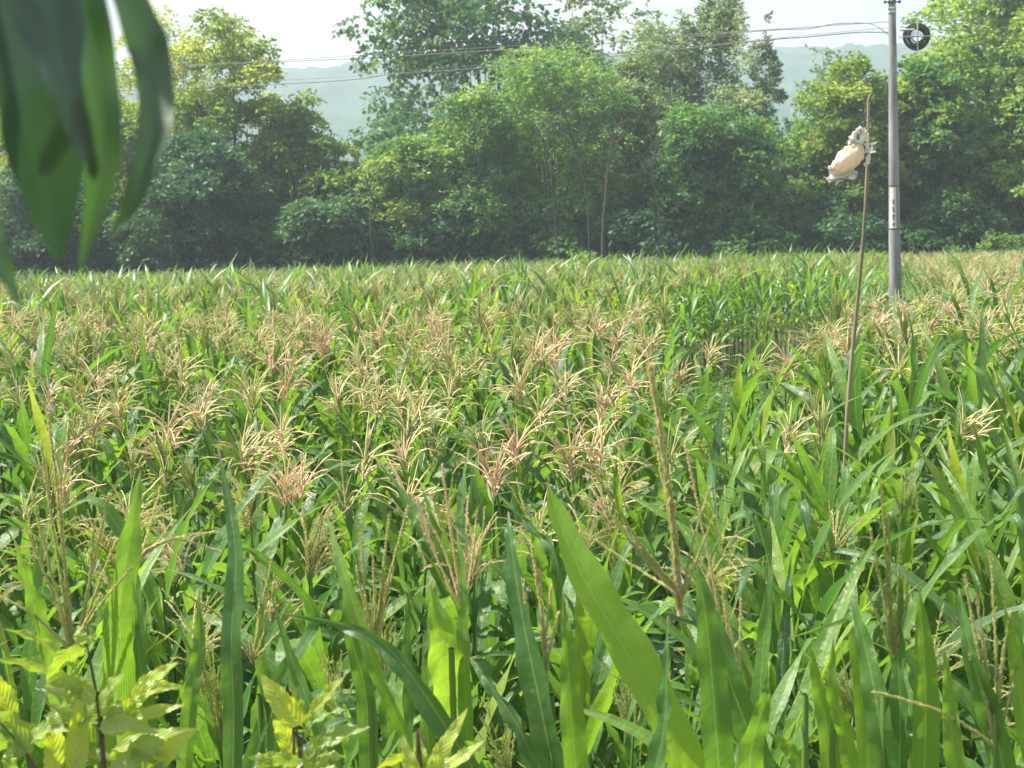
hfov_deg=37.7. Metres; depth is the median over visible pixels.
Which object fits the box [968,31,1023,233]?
tall tree
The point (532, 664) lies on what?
corn plant
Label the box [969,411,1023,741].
corn plant
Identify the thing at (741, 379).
corn plant
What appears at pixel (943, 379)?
corn plant
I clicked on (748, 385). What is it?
corn plant
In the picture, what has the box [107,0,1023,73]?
sky
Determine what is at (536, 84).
arching tree
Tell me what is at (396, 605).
corn plant
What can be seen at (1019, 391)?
corn plant
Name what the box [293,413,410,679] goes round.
corn plant
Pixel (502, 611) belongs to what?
corn plant
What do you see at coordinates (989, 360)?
corn plant
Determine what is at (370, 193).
tree stem
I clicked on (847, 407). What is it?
bamboo pole
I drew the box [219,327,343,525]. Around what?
corn plant
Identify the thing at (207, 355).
corn plant
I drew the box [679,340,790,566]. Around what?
corn plant
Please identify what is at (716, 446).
corn plant
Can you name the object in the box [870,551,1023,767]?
corn plant
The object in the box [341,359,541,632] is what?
corn plant
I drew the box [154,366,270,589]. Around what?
corn plant
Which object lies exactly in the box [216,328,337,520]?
corn plant
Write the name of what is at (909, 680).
corn plant
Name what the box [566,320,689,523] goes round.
corn plant
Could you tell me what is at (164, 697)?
corn plant
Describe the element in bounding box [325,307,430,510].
corn plant
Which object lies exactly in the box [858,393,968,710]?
corn plant
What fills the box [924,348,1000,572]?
corn plant
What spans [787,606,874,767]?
corn plant
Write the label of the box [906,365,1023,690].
corn plant
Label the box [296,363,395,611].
corn plant
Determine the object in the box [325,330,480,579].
corn plant
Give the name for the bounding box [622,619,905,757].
corn plant
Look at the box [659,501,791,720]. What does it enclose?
corn plant
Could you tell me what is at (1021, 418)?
corn plant
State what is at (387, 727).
corn plant
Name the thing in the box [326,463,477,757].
corn plant
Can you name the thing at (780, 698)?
corn plant
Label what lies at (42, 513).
corn plant
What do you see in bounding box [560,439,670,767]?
corn plant
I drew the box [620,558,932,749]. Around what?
corn plant
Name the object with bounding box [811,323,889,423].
corn plant
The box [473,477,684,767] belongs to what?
corn plant
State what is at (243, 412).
corn plant
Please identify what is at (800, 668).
corn plant
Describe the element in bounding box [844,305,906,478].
corn plant
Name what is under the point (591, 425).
corn plant
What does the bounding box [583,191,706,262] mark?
dense bush
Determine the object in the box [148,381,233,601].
corn plant
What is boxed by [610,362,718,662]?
corn plant
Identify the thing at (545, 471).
corn plant
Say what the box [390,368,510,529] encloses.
corn plant
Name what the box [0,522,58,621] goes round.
corn plant
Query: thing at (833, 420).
corn plant
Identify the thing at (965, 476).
corn plant
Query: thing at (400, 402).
corn plant
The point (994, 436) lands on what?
corn plant
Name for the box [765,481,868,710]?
corn plant
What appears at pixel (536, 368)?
corn plant
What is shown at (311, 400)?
corn plant
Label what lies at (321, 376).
corn plant
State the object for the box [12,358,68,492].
corn plant
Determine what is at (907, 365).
corn plant
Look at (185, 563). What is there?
corn plant
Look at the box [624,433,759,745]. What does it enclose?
corn plant
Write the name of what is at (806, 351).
corn plant
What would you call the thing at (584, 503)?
corn plant
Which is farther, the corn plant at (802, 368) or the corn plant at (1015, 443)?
the corn plant at (802, 368)
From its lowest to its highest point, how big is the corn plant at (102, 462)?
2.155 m
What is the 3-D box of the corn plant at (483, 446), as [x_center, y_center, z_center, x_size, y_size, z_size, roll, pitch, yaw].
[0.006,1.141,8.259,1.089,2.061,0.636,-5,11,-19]
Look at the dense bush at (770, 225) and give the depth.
61.74 m
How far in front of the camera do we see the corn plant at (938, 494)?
7.46 m
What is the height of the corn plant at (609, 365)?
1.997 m
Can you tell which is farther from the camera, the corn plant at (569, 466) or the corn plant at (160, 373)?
the corn plant at (160, 373)
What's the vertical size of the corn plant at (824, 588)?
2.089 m
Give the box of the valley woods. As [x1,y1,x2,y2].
[229,118,873,198]
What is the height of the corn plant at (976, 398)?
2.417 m
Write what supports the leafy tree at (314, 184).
on the ground
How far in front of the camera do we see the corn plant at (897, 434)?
9.79 m
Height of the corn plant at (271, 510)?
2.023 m
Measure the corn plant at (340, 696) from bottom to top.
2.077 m
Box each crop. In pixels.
[0,242,907,439]
[0,242,1023,767]
[504,359,978,767]
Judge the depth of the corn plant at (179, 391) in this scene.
10.38 m
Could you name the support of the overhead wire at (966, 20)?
attached to the utility pole at (894, 238)
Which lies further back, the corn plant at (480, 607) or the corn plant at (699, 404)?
the corn plant at (699, 404)
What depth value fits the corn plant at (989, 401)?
8.65 m
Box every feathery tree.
[114,1,214,174]
[169,5,305,220]
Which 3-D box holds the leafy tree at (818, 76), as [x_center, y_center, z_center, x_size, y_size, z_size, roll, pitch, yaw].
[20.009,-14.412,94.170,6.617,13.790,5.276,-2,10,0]
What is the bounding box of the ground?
[0,286,1015,762]
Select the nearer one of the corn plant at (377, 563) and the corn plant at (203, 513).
the corn plant at (203, 513)
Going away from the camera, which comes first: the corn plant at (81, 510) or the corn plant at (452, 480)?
the corn plant at (81, 510)
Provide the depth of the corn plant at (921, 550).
6.49 m
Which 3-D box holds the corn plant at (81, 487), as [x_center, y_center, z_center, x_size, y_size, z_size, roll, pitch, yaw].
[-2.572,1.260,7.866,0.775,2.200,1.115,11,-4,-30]
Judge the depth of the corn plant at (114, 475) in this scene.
10.91 m
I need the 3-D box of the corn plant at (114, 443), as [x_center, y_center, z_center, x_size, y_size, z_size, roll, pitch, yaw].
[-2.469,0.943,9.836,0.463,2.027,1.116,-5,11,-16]
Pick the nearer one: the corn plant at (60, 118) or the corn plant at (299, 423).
the corn plant at (60, 118)
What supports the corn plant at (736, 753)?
on the ground
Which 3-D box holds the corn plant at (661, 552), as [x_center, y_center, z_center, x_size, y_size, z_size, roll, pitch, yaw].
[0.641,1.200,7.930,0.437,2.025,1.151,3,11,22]
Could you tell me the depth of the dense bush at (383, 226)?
61.54 m
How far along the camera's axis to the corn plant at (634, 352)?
11.14 m
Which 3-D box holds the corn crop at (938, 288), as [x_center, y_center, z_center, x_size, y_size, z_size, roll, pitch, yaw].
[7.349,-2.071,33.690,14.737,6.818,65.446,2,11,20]
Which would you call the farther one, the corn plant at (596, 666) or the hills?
the hills
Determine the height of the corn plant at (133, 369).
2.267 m
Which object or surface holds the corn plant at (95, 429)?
on the ground
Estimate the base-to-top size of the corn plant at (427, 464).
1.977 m
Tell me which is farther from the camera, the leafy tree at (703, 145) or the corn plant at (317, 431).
the leafy tree at (703, 145)
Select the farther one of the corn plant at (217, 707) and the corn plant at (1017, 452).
the corn plant at (1017, 452)
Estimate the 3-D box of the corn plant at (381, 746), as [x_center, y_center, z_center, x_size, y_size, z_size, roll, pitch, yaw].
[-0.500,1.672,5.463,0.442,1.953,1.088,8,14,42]
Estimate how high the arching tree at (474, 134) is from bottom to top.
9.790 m
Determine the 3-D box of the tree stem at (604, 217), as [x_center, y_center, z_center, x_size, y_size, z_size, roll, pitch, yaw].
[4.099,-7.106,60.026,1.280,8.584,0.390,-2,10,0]
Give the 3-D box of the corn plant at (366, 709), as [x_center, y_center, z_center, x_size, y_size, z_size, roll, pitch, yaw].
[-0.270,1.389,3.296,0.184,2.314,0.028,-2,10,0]
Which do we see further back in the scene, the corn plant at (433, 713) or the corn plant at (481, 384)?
the corn plant at (481, 384)
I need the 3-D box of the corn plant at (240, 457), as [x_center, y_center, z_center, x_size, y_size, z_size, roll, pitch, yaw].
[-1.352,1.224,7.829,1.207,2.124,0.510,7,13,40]
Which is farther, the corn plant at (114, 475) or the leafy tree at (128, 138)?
the leafy tree at (128, 138)
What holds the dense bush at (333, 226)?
on the ground
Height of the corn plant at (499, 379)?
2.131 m
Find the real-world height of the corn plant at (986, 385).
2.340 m
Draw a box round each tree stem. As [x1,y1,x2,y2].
[342,153,401,268]
[509,99,565,262]
[546,91,592,260]
[601,98,628,258]
[625,106,677,257]
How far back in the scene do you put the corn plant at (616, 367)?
10.30 m
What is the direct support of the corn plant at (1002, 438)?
on the ground
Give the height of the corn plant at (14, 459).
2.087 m
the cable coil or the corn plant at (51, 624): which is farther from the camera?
the cable coil
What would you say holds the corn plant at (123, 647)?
on the ground
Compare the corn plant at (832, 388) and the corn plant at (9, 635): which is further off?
the corn plant at (832, 388)
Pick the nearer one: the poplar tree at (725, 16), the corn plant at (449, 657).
the corn plant at (449, 657)
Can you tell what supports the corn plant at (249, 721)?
on the ground
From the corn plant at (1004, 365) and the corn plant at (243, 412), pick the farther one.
the corn plant at (1004, 365)
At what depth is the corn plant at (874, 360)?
11.19 m
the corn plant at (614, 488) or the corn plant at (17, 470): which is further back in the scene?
the corn plant at (17, 470)
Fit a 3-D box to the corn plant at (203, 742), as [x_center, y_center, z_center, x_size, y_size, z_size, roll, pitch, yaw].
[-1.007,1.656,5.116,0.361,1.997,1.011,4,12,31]
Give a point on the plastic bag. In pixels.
(849, 158)
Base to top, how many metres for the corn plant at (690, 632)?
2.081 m
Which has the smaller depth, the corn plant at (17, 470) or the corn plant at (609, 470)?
the corn plant at (609, 470)
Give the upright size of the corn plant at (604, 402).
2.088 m
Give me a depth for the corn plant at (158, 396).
10.27 m
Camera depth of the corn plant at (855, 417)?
8.92 m
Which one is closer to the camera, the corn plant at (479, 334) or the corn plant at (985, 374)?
the corn plant at (985, 374)
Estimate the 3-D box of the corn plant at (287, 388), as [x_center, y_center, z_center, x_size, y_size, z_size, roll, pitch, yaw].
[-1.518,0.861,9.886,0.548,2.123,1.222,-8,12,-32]
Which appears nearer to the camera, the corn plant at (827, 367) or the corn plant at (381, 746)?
the corn plant at (381, 746)
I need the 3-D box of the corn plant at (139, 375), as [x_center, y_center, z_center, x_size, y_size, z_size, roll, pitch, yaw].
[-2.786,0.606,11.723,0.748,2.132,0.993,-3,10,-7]
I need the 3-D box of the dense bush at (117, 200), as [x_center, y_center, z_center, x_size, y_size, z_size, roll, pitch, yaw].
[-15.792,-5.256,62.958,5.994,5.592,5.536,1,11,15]
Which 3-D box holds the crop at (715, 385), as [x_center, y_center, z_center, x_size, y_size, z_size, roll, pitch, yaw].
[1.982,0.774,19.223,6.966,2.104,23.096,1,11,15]
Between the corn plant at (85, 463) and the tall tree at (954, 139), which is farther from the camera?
the tall tree at (954, 139)
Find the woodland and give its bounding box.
[0,121,1018,271]
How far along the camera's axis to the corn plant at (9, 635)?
6.44 m
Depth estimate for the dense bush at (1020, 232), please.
63.13 m
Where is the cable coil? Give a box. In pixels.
[899,21,932,52]
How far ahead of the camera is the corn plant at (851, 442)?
9.48 m
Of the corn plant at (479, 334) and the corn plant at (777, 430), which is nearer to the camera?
the corn plant at (777, 430)
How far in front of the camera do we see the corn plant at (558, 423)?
9.10 m
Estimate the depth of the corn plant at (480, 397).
10.06 m
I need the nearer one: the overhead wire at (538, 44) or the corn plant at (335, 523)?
the corn plant at (335, 523)
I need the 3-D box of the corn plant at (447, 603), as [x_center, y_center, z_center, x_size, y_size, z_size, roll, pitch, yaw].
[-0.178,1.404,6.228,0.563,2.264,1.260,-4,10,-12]
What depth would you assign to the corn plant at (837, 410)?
10.21 m
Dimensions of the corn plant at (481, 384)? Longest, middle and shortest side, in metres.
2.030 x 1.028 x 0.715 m
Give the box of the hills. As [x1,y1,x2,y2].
[3,42,1023,197]
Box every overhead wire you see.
[118,22,887,68]
[119,31,887,90]
[120,28,882,87]
[125,21,888,67]
[900,19,1023,21]
[900,26,1023,30]
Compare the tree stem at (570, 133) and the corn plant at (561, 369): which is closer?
the corn plant at (561, 369)
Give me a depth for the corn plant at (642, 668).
2.50 m
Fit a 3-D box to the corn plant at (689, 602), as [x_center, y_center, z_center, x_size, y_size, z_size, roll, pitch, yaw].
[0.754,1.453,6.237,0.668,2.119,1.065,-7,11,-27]
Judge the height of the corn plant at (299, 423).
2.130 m
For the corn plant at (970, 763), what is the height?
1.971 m
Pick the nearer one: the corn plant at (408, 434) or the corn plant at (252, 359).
the corn plant at (408, 434)
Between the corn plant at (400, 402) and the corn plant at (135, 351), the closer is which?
the corn plant at (400, 402)
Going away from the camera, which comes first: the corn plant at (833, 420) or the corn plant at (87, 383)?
the corn plant at (833, 420)
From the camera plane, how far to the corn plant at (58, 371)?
10.83 m
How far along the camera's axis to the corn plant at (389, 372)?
10.42 m
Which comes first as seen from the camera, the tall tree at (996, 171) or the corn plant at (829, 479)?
the corn plant at (829, 479)
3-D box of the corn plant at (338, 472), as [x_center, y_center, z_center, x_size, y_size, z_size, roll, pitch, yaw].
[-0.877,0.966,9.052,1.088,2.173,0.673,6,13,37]
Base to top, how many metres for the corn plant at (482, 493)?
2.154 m
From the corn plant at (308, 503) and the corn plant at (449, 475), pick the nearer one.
the corn plant at (308, 503)
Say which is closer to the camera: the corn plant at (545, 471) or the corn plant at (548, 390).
the corn plant at (545, 471)
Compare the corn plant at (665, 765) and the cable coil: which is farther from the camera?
the cable coil
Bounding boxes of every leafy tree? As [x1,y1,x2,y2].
[0,132,64,259]
[65,94,176,273]
[243,88,348,219]
[256,90,319,202]
[293,130,382,263]
[347,129,461,266]
[573,38,690,256]
[602,13,705,241]
[626,96,794,257]
[708,76,789,255]
[761,110,844,248]
[783,43,871,137]
[790,49,936,250]
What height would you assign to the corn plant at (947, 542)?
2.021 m
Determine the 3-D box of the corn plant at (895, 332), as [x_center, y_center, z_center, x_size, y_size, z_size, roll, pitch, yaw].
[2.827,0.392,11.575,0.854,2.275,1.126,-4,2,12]
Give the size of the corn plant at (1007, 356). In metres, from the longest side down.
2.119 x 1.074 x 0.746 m
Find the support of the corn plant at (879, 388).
on the ground
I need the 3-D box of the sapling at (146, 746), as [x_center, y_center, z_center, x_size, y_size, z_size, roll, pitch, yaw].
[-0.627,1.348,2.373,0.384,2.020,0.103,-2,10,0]
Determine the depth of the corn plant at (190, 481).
7.56 m
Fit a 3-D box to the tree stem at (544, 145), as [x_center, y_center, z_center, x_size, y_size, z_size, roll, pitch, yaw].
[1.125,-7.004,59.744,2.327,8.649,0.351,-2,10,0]
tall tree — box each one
[870,51,998,254]
[900,0,1023,245]
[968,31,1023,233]
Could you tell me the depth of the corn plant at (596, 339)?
11.19 m
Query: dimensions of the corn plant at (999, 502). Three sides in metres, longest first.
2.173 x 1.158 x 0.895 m
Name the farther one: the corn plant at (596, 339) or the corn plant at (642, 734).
the corn plant at (596, 339)
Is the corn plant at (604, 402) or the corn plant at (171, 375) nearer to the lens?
the corn plant at (604, 402)
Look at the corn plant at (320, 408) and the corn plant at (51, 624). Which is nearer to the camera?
the corn plant at (51, 624)
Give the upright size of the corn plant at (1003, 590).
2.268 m
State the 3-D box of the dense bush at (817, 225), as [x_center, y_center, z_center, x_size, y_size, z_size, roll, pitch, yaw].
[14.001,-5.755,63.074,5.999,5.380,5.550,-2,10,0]
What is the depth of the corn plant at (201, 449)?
9.37 m
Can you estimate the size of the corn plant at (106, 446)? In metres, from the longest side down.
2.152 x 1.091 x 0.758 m
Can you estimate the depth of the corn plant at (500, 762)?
3.95 m
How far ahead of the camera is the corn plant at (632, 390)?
9.43 m
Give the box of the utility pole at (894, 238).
[884,0,901,325]
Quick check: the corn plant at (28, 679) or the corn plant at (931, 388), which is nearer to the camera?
the corn plant at (28, 679)
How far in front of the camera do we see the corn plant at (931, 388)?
10.37 m
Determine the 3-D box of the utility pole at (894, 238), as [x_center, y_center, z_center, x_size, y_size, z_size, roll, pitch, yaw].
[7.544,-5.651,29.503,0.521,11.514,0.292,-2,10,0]
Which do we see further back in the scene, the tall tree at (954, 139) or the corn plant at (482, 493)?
the tall tree at (954, 139)
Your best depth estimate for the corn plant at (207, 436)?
8.48 m
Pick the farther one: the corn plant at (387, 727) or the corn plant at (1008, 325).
the corn plant at (1008, 325)
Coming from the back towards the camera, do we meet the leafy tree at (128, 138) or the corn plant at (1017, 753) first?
the leafy tree at (128, 138)
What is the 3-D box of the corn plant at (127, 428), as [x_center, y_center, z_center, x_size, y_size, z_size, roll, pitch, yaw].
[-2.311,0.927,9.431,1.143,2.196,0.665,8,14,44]
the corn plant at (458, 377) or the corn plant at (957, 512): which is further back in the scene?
the corn plant at (458, 377)
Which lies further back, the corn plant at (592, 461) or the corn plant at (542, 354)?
the corn plant at (542, 354)
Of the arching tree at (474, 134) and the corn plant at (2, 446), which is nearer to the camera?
the corn plant at (2, 446)
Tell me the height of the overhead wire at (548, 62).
0.405 m
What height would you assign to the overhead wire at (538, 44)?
0.345 m
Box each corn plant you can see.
[0,0,173,307]
[0,292,149,551]
[0,323,64,502]
[0,329,99,561]
[0,350,54,507]
[0,364,117,585]
[0,369,50,607]
[0,374,26,561]
[0,375,110,626]
[0,381,61,561]
[0,393,186,675]
[0,402,116,631]
[0,408,128,555]
[0,410,158,767]
[0,452,154,722]
[0,471,82,698]
[0,494,34,513]
[0,508,169,767]
[0,508,190,767]
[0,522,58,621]
[0,548,96,767]
[0,574,218,767]
[0,597,105,767]
[0,656,89,767]
[1,421,113,721]
[2,473,221,717]
[8,511,157,711]
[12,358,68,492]
[12,572,356,767]
[12,641,36,701]
[23,329,152,525]
[25,402,159,600]
[26,368,104,624]
[26,455,202,652]
[47,321,154,526]
[48,353,182,543]
[48,366,112,631]
[50,318,158,415]
[55,455,333,767]
[62,474,215,695]
[65,486,252,767]
[73,501,301,754]
[74,302,211,506]
[76,385,205,717]
[77,355,118,553]
[81,424,232,642]
[86,349,136,512]
[86,365,171,516]
[89,340,232,526]
[96,376,149,528]
[98,439,251,723]
[110,385,219,657]
[113,316,195,505]
[116,327,152,504]
[116,382,320,623]
[118,328,171,519]
[123,322,207,497]
[128,417,226,608]
[132,333,225,511]
[136,364,233,583]
[136,444,243,767]
[141,591,217,766]
[144,510,253,765]
[147,337,237,505]
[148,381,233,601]
[150,588,266,767]
[152,450,269,712]
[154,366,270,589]
[154,458,340,767]
[155,441,399,753]
[158,366,312,628]
[168,569,358,767]
[171,410,285,669]
[176,506,433,767]
[179,547,342,767]
[185,630,357,767]
[189,362,323,623]
[190,420,304,662]
[197,311,281,488]
[199,318,351,534]
[206,546,354,767]
[214,399,373,619]
[215,416,313,634]
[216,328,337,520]
[218,448,341,685]
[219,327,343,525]
[226,325,272,489]
[227,367,281,620]
[234,339,338,533]
[235,318,277,526]
[241,498,426,767]
[244,587,490,761]
[248,453,379,741]
[249,353,328,633]
[263,328,371,503]
[264,313,372,557]
[270,368,378,627]
[278,613,539,767]
[284,368,420,622]
[286,504,517,716]
[290,326,410,610]
[291,330,384,503]
[291,352,406,597]
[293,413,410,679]
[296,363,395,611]
[298,319,374,536]
[298,452,514,767]
[299,562,514,767]
[300,362,429,627]
[312,331,419,629]
[313,633,496,767]
[314,650,358,767]
[315,457,380,689]
[319,410,471,649]
[322,504,414,767]
[323,369,506,619]
[323,380,472,661]
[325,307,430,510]
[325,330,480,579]
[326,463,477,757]
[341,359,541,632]
[343,395,511,662]
[352,425,514,730]
[354,506,574,761]
[366,307,465,481]
[371,351,525,586]
[371,609,419,767]
[373,315,440,629]
[376,446,503,739]
[376,484,555,759]
[378,338,466,526]
[386,430,550,706]
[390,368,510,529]
[394,336,449,530]
[396,331,510,634]
[406,340,511,513]
[410,345,584,592]
[420,402,606,674]
[424,392,669,625]
[428,335,534,536]
[435,320,556,514]
[439,318,581,557]
[443,299,523,502]
[453,353,589,609]
[456,345,510,508]
[460,433,531,764]
[469,388,598,682]
[469,491,670,764]
[473,412,561,762]
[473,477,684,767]
[473,697,562,767]
[487,489,683,759]
[491,350,640,619]
[492,322,591,473]
[500,325,563,598]
[501,330,591,545]
[502,497,589,767]
[513,419,631,714]
[519,334,567,563]
[529,373,655,546]
[529,417,700,714]
[531,360,589,493]
[532,413,631,695]
[532,504,684,767]
[533,318,575,488]
[539,412,681,681]
[546,361,769,767]
[548,373,683,551]
[549,444,996,767]
[557,305,659,487]
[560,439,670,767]
[560,688,643,767]
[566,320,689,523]
[571,344,663,526]
[571,391,667,564]
[572,471,647,764]
[573,527,695,767]
[574,328,681,526]
[574,372,705,551]
[576,320,727,531]
[579,343,664,598]
[583,708,779,767]
[592,674,650,767]
[599,377,865,685]
[604,425,686,657]
[608,629,952,767]
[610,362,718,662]
[612,524,792,730]
[615,361,676,600]
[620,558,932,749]
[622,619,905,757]
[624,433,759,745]
[625,324,669,427]
[628,354,731,599]
[629,381,796,650]
[638,484,803,746]
[642,533,885,767]
[644,671,671,767]
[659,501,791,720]
[666,357,848,543]
[667,411,938,707]
[675,335,730,521]
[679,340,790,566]
[683,439,809,767]
[686,330,787,600]
[687,428,1003,741]
[692,402,839,679]
[695,509,912,766]
[701,431,906,722]
[721,319,841,476]
[721,508,1023,767]
[722,334,817,523]
[725,394,832,700]
[728,333,908,610]
[730,427,924,751]
[734,612,825,743]
[734,742,738,767]
[735,349,802,543]
[754,343,949,584]
[755,363,895,558]
[762,319,947,650]
[764,326,859,482]
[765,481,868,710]
[766,320,889,449]
[766,385,915,647]
[781,305,881,504]
[784,326,884,507]
[784,368,879,539]
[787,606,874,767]
[793,500,904,767]
[795,326,918,492]
[797,329,874,569]
[797,639,943,765]
[808,604,1023,767]
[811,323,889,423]
[819,459,1023,767]
[822,288,923,466]
[826,422,1023,760]
[826,480,940,767]
[832,465,962,722]
[839,343,946,570]
[840,314,1023,571]
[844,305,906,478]
[847,302,956,579]
[850,310,952,565]
[855,741,1021,767]
[856,326,931,533]
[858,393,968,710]
[864,321,958,491]
[864,343,992,560]
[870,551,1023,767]
[875,303,1002,559]
[877,423,1020,742]
[900,308,1023,603]
[902,348,1022,601]
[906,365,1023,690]
[906,508,994,755]
[906,637,1023,767]
[913,343,1023,611]
[913,371,1023,661]
[913,384,1016,766]
[923,451,1023,764]
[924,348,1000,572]
[925,306,990,479]
[928,357,1021,563]
[936,368,1022,625]
[940,286,1023,427]
[940,304,1007,511]
[940,320,1023,530]
[948,297,1023,495]
[949,582,1015,750]
[950,312,1023,455]
[958,301,1009,597]
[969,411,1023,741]
[975,449,1019,669]
[976,352,1023,503]
[977,366,1023,604]
[977,388,1023,585]
[980,436,1023,471]
[981,302,1023,641]
[996,323,1023,426]
[997,315,1023,493]
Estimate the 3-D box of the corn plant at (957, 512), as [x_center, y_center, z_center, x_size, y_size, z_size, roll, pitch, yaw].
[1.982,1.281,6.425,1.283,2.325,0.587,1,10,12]
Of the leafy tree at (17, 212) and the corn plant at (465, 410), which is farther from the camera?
the leafy tree at (17, 212)
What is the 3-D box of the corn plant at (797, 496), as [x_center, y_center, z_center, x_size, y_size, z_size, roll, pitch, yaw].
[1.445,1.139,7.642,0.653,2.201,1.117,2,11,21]
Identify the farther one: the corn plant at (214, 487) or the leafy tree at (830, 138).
the leafy tree at (830, 138)
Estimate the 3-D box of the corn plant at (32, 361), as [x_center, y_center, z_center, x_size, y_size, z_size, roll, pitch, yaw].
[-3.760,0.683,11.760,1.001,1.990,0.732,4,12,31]
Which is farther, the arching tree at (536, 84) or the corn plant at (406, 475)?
the arching tree at (536, 84)
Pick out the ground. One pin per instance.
(734, 344)
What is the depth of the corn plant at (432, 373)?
11.17 m
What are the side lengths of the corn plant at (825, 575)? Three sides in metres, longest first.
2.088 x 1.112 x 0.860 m
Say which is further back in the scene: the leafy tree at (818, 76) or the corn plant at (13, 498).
the leafy tree at (818, 76)
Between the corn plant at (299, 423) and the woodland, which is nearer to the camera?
the corn plant at (299, 423)
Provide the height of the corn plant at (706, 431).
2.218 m
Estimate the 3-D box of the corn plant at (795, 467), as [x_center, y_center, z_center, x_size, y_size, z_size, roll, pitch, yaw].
[1.493,1.171,7.445,1.426,2.210,0.567,0,10,9]
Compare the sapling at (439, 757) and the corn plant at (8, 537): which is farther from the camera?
the corn plant at (8, 537)
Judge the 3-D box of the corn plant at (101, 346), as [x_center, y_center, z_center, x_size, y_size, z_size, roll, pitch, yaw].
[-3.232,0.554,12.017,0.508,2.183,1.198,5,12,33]
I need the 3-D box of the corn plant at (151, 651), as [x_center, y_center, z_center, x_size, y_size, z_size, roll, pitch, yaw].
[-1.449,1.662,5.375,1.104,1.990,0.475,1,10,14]
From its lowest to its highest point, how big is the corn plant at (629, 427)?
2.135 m
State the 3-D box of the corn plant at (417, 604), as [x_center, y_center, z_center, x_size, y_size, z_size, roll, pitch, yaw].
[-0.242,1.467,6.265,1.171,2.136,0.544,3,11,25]
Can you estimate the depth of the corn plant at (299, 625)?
5.86 m
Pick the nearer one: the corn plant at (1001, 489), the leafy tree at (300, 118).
the corn plant at (1001, 489)
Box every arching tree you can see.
[396,81,547,264]
[444,38,649,256]
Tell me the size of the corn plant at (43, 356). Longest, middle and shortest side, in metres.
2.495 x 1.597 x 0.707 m
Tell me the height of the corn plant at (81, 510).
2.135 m
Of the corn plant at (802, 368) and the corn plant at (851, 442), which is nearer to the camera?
the corn plant at (851, 442)
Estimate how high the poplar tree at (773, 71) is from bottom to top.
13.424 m
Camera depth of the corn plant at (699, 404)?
11.27 m
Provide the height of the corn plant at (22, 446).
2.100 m
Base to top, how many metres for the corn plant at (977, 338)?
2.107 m
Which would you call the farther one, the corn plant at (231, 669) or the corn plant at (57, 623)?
the corn plant at (57, 623)
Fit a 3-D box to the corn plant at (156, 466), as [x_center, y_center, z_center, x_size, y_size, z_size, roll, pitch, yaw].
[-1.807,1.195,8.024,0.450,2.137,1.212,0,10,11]
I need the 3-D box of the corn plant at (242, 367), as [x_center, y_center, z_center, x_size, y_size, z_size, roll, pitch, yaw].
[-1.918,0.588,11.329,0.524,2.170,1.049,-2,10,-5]
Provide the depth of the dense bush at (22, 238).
60.13 m
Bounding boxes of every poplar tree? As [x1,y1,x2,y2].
[627,8,704,213]
[672,0,780,137]
[746,10,792,175]
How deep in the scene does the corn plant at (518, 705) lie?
6.59 m
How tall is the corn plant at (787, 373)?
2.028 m
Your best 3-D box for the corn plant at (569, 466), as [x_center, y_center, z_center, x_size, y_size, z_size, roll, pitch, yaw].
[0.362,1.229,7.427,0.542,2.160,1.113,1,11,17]
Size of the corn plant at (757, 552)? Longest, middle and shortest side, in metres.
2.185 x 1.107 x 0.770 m
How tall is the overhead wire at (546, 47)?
0.509 m
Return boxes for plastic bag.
[827,126,876,183]
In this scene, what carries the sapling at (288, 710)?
on the ground
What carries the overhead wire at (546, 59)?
attached to the utility pole at (894, 238)
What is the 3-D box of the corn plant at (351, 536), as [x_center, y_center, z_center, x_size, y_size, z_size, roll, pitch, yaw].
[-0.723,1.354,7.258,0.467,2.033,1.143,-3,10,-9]
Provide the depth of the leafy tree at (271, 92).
68.56 m
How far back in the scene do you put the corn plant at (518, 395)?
9.21 m
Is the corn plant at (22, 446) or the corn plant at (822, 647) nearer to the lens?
the corn plant at (822, 647)
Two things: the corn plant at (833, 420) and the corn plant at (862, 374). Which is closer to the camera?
the corn plant at (833, 420)
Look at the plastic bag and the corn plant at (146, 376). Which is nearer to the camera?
the plastic bag
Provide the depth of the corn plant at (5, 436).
10.65 m
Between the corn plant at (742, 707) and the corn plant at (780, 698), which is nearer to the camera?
the corn plant at (742, 707)
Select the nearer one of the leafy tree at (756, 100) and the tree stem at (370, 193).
the tree stem at (370, 193)
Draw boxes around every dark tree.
[331,0,617,198]
[488,0,674,136]
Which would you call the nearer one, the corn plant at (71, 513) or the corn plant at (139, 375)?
the corn plant at (71, 513)
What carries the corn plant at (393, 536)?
on the ground
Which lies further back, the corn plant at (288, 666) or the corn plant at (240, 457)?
the corn plant at (240, 457)
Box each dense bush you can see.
[0,163,127,281]
[63,193,191,275]
[102,119,279,274]
[185,191,290,272]
[255,189,382,271]
[334,195,438,268]
[376,194,514,268]
[481,199,600,264]
[575,250,596,263]
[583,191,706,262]
[678,192,808,258]
[778,184,925,291]
[901,185,1017,256]
[971,228,1023,253]
[975,216,1023,251]
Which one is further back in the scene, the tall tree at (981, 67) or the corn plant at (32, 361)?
the tall tree at (981, 67)
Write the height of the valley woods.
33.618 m
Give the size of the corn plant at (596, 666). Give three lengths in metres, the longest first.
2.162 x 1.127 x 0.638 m
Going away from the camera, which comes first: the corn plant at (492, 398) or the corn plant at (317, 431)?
the corn plant at (492, 398)
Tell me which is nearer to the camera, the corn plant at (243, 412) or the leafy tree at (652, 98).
the corn plant at (243, 412)
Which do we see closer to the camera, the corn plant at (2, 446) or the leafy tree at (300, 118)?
the corn plant at (2, 446)
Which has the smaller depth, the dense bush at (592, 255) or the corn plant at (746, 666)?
the corn plant at (746, 666)
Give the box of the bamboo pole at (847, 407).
[843,93,871,466]
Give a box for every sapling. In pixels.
[0,625,197,767]
[247,673,369,767]
[377,708,483,767]

